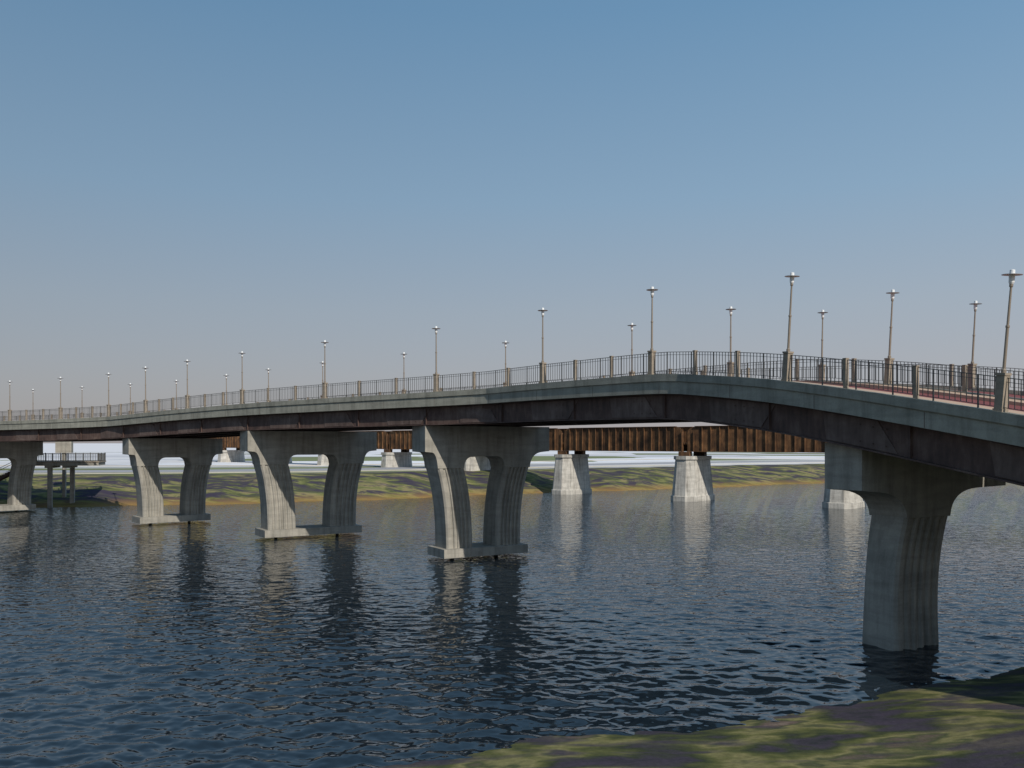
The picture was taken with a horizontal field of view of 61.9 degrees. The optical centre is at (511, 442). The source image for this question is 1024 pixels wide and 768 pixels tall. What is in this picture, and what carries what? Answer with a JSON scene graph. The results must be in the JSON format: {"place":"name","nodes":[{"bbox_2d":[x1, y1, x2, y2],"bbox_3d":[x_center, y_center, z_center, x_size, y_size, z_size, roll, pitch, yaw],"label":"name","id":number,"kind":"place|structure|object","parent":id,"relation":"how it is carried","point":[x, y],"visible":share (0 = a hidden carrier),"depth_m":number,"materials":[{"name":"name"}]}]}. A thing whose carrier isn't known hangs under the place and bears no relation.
{"place":"outdoors","nodes":[
{"label":"outdoors","id":0,"kind":"place"},
{"bbox_2d":[0,460,824,472],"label":"riverside road","id":1,"kind":"structure","parent":0,"point":[211,470],"depth_m":157.83,"materials":[{"name":"grey asphalt"}]},
{"bbox_2d":[0,482,1023,767],"bbox_3d":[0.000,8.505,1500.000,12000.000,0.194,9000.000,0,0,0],"label":"water","id":2,"kind":"structure","parent":0,"point":[224,636],"depth_m":39.42,"materials":[{"name":"blue liquid"}]},
{"bbox_2d":[0,443,1023,767],"bbox_3d":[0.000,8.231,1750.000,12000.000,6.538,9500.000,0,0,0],"label":"ground","id":3,"kind":"structure","parent":0,"point":[974,723],"depth_m":26.12,"materials":[{"name":"green plant"}]},
{"bbox_2d":[0,442,105,507],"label":"observation platform","id":4,"kind":"structure","parent":3,"relation":"on","point":[64,450],"depth_m":112.75,"materials":[{"name":"concrete"}]},
{"bbox_2d":[0,458,761,465],"bbox_3d":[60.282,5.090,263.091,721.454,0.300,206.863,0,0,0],"label":"footpath","id":5,"kind":"structure","parent":3,"relation":"on","point":[412,463],"depth_m":193.08,"materials":[{"name":"grey concrete"}]},
{"bbox_2d":[34,462,824,473],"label":"footpath","id":6,"kind":"structure","parent":3,"relation":"on","point":[391,470],"depth_m":151.46,"materials":[{"name":"grey concrete"}]},
{"bbox_2d":[0,350,1023,650],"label":"road bridge","id":7,"kind":"structure","parent":3,"relation":"on","point":[908,462],"depth_m":50.41,"materials":[{"name":"concrete"}]},
{"bbox_2d":[8,380,11,420],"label":"street lamp","id":8,"kind":"object","parent":7,"relation":"on","point":[9,414],"visible":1,"depth_m":96.30,"materials":[{"name":"beige metal"}]},
{"bbox_2d":[58,377,63,418],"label":"street lamp","id":9,"kind":"object","parent":7,"relation":"on","point":[60,411],"visible":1,"depth_m":92.22,"materials":[{"name":"beige metal"}]},
{"bbox_2d":[79,386,84,417],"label":"street lamp","id":10,"kind":"object","parent":7,"relation":"on","point":[81,413],"visible":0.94,"depth_m":105.85,"materials":[{"name":"beige metal"}]},
{"bbox_2d":[106,373,111,416],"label":"street lamp","id":11,"kind":"object","parent":7,"relation":"on","point":[108,406],"visible":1,"depth_m":88.61,"materials":[{"name":"beige metal"}]},
{"bbox_2d":[127,383,132,413],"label":"street lamp","id":12,"kind":"object","parent":7,"relation":"on","point":[130,411],"visible":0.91,"depth_m":101.81,"materials":[{"name":"beige metal"}]},
{"bbox_2d":[143,366,147,412],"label":"street lamp","id":13,"kind":"object","parent":7,"relation":"on","point":[145,400],"visible":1,"depth_m":84.02,"materials":[{"name":"beige metal"}]},
{"bbox_2d":[175,380,177,409],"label":"street lamp","id":14,"kind":"object","parent":7,"relation":"on","point":[176,381],"visible":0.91,"depth_m":98.21,"materials":[{"name":"beige metal"}]},
{"bbox_2d":[184,359,190,408],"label":"street lamp","id":15,"kind":"object","parent":7,"relation":"on","point":[186,396],"visible":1,"depth_m":79.31,"materials":[{"name":"beige metal"}]},
{"bbox_2d":[223,374,228,404],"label":"street lamp","id":16,"kind":"object","parent":7,"relation":"on","point":[225,375],"visible":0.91,"depth_m":92.80,"materials":[{"name":"beige metal"}]},
{"bbox_2d":[239,351,245,403],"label":"street lamp","id":17,"kind":"object","parent":7,"relation":"on","point":[241,393],"visible":1,"depth_m":73.90,"materials":[{"name":"beige metal"}]},
{"bbox_2d":[320,361,323,398],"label":"street lamp","id":18,"kind":"object","parent":7,"relation":"on","point":[322,374],"visible":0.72,"depth_m":82.70,"materials":[{"name":"beige metal"}]},
{"bbox_2d":[321,340,328,397],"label":"street lamp","id":19,"kind":"object","parent":7,"relation":"on","point":[324,389],"visible":1,"depth_m":66.92,"materials":[{"name":"beige metal"}]},
{"bbox_2d":[401,352,405,393],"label":"street lamp","id":20,"kind":"object","parent":7,"relation":"on","point":[403,390],"visible":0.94,"depth_m":75.66,"materials":[{"name":"grey metal"}]},
{"bbox_2d":[432,326,440,391],"bbox_3d":[-5.282,-5.815,59.461,0.612,4.610,0.612,0,0,39],"label":"street lamp","id":21,"kind":"object","parent":7,"relation":"on","point":[435,382],"visible":1,"depth_m":59.40,"materials":[{"name":"grey metal"}]},
{"bbox_2d":[503,341,508,386],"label":"street lamp","id":22,"kind":"object","parent":7,"relation":"on","point":[505,344],"visible":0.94,"depth_m":67.80,"materials":[{"name":"grey metal"}]},
{"bbox_2d":[538,308,547,382],"bbox_3d":[1.863,-5.875,51.716,0.612,4.610,0.612,0,0,-36],"label":"street lamp","id":23,"kind":"object","parent":7,"relation":"on","point":[541,368],"visible":0.99,"depth_m":51.67,"materials":[{"name":"grey metal"}]},
{"bbox_2d":[627,323,635,375],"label":"street lamp","id":24,"kind":"object","parent":7,"relation":"on","point":[631,325],"visible":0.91,"depth_m":58.26,"materials":[{"name":"grey metal"}]},
{"bbox_2d":[647,286,657,374],"bbox_3d":[7.274,-5.805,44.350,0.612,4.610,0.612,0,1,-36],"label":"street lamp","id":25,"kind":"object","parent":7,"relation":"on","point":[651,361],"visible":0.98,"depth_m":44.30,"materials":[{"name":"grey metal"}]},
{"bbox_2d":[726,306,735,376],"bbox_3d":[13.064,-5.831,50.974,0.612,4.610,0.612,0,0,-36],"label":"street lamp","id":26,"kind":"object","parent":7,"relation":"on","point":[730,309],"visible":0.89,"depth_m":50.93,"materials":[{"name":"grey metal"}]},
{"bbox_2d":[781,272,799,380],"bbox_3d":[11.752,-4.889,36.142,0.612,4.610,0.612,0,4,-26],"label":"street lamp","id":27,"kind":"object","parent":7,"relation":"on","point":[786,367],"visible":1,"depth_m":36.10,"materials":[{"name":"grey metal"}]},
{"bbox_2d":[818,310,827,379],"bbox_3d":[18.894,-5.785,51.985,0.612,4.610,0.612,0,1,-37],"label":"street lamp","id":28,"kind":"object","parent":7,"relation":"on","point":[822,312],"visible":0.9,"depth_m":51.93,"materials":[{"name":"grey metal"}]},
{"bbox_2d":[884,289,899,383],"bbox_3d":[18.439,-5.145,41.576,0.612,4.610,0.612,0,4,-26],"label":"street lamp","id":29,"kind":"object","parent":7,"relation":"on","point":[889,360],"visible":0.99,"depth_m":41.54,"materials":[{"name":"grey metal"}]},
{"bbox_2d":[967,301,981,387],"bbox_3d":[24.528,-5.229,45.360,0.612,4.610,0.612,0,3,-26],"label":"street lamp","id":30,"kind":"object","parent":7,"relation":"on","point":[972,364],"visible":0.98,"depth_m":45.32,"materials":[{"name":"grey metal"}]},
{"bbox_2d":[992,269,1022,411],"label":"street lamp","id":31,"kind":"object","parent":7,"relation":"on","point":[1001,398],"visible":0.99,"depth_m":27.65,"materials":[{"name":"grey metal"}]},
{"bbox_2d":[216,426,865,508],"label":"railway bridge","id":32,"kind":"structure","parent":3,"relation":"on","point":[692,480],"depth_m":128.60,"materials":[{"name":"concrete"}]},
{"bbox_2d":[0,0,1023,442],"label":"sky","id":33,"kind":"structure","parent":0,"point":[205,183],"materials":[{"name":"blue"}]}
]}

